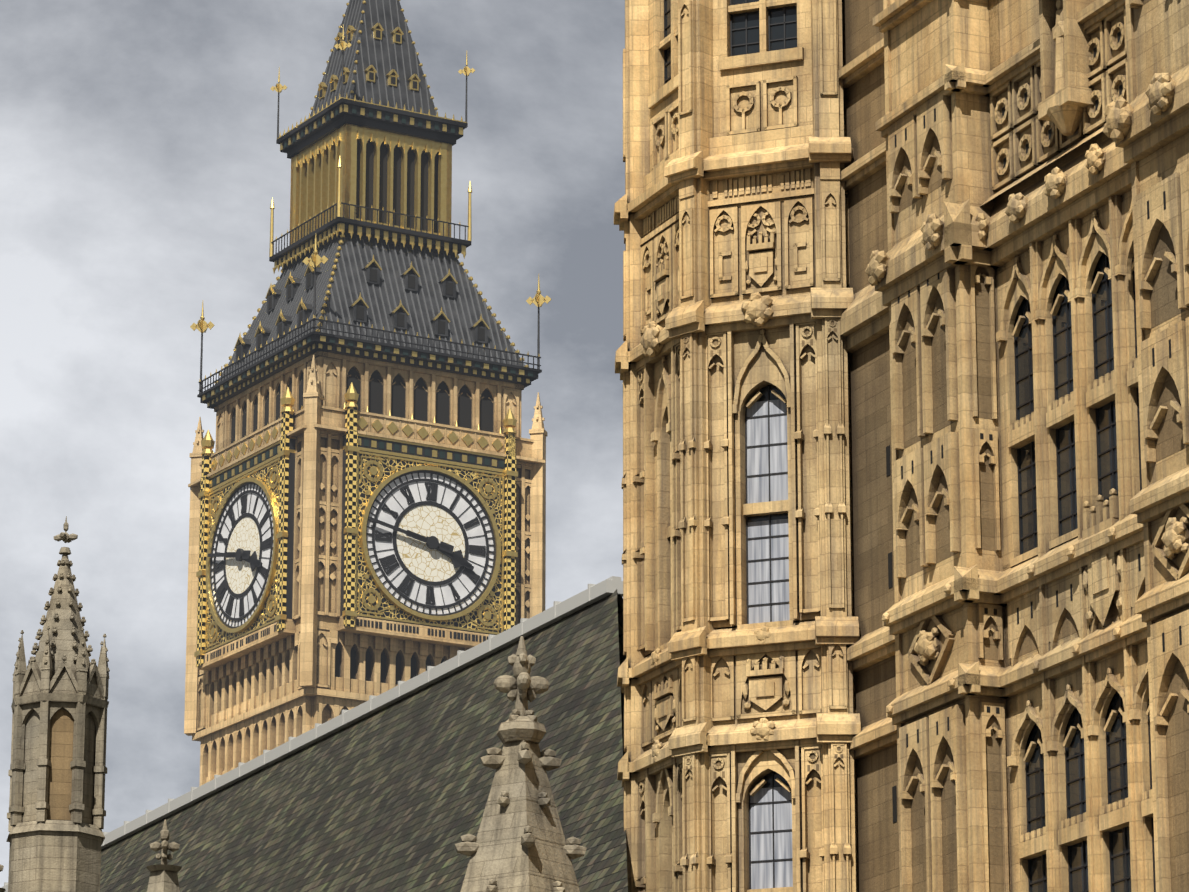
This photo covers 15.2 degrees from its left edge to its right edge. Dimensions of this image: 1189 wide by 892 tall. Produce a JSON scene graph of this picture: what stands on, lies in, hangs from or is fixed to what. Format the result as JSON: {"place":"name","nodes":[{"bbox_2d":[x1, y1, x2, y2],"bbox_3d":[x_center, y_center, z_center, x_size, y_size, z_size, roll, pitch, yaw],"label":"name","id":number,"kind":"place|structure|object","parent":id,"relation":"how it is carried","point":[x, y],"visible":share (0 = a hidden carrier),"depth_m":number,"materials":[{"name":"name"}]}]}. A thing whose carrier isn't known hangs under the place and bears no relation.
{"place":"outdoors","nodes":[
{"label":"outdoors","id":0,"kind":"place"},
{"bbox_2d":[0,0,624,887],"label":"sky","id":1,"kind":"structure","parent":0,"point":[142,164],"materials":[{"name":"grey"}]},
{"bbox_2d":[100,589,627,891],"bbox_3d":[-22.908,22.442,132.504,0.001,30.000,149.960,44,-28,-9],"label":"roof","id":2,"kind":"structure","parent":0,"point":[393,797],"depth_m":110.73,"materials":[{"name":"stone"}]},
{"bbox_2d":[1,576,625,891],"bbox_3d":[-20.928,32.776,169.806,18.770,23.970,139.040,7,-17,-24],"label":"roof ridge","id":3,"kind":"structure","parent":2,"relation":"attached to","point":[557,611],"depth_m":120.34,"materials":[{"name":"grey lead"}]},
{"label":"ground","id":4,"kind":"structure","parent":0,"visible":0},
{"bbox_2d":[0,864,5,891],"bbox_3d":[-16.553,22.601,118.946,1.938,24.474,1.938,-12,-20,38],"label":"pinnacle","id":5,"kind":"object","parent":4,"relation":"on","point":[2,889],"visible":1,"depth_m":122.01,"materials":[{"name":"stone"}]},
{"bbox_2d":[6,516,109,891],"bbox_3d":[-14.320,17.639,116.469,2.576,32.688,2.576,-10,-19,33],"label":"turret","id":6,"kind":"object","parent":4,"relation":"on","point":[57,772],"visible":1,"depth_m":118.29,"materials":[{"name":"stone"}]},
{"bbox_2d":[147,819,180,891],"bbox_3d":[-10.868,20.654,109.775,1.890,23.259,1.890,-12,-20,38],"label":"pinnacle","id":7,"kind":"object","parent":4,"relation":"on","point":[163,876],"visible":1,"depth_m":112.40,"materials":[{"name":"stone"}]},
{"bbox_2d":[184,0,551,785],"bbox_3d":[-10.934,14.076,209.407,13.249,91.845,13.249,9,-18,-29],"label":"clock tower","id":8,"kind":"structure","parent":4,"relation":"on","point":[366,484],"depth_m":209.20,"materials":[{"name":"stone"}]},
{"bbox_2d":[455,636,586,891],"bbox_3d":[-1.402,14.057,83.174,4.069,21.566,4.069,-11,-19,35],"label":"pinnacle","id":9,"kind":"object","parent":4,"relation":"on","point":[519,843],"visible":1,"depth_m":84.80,"materials":[{"name":"stone"}]},
{"bbox_2d":[614,0,1188,891],"bbox_3d":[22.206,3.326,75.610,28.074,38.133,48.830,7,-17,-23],"label":"facade","id":10,"kind":"structure","parent":4,"relation":"on","point":[902,360],"depth_m":85.08,"materials":[{"name":"stone"}]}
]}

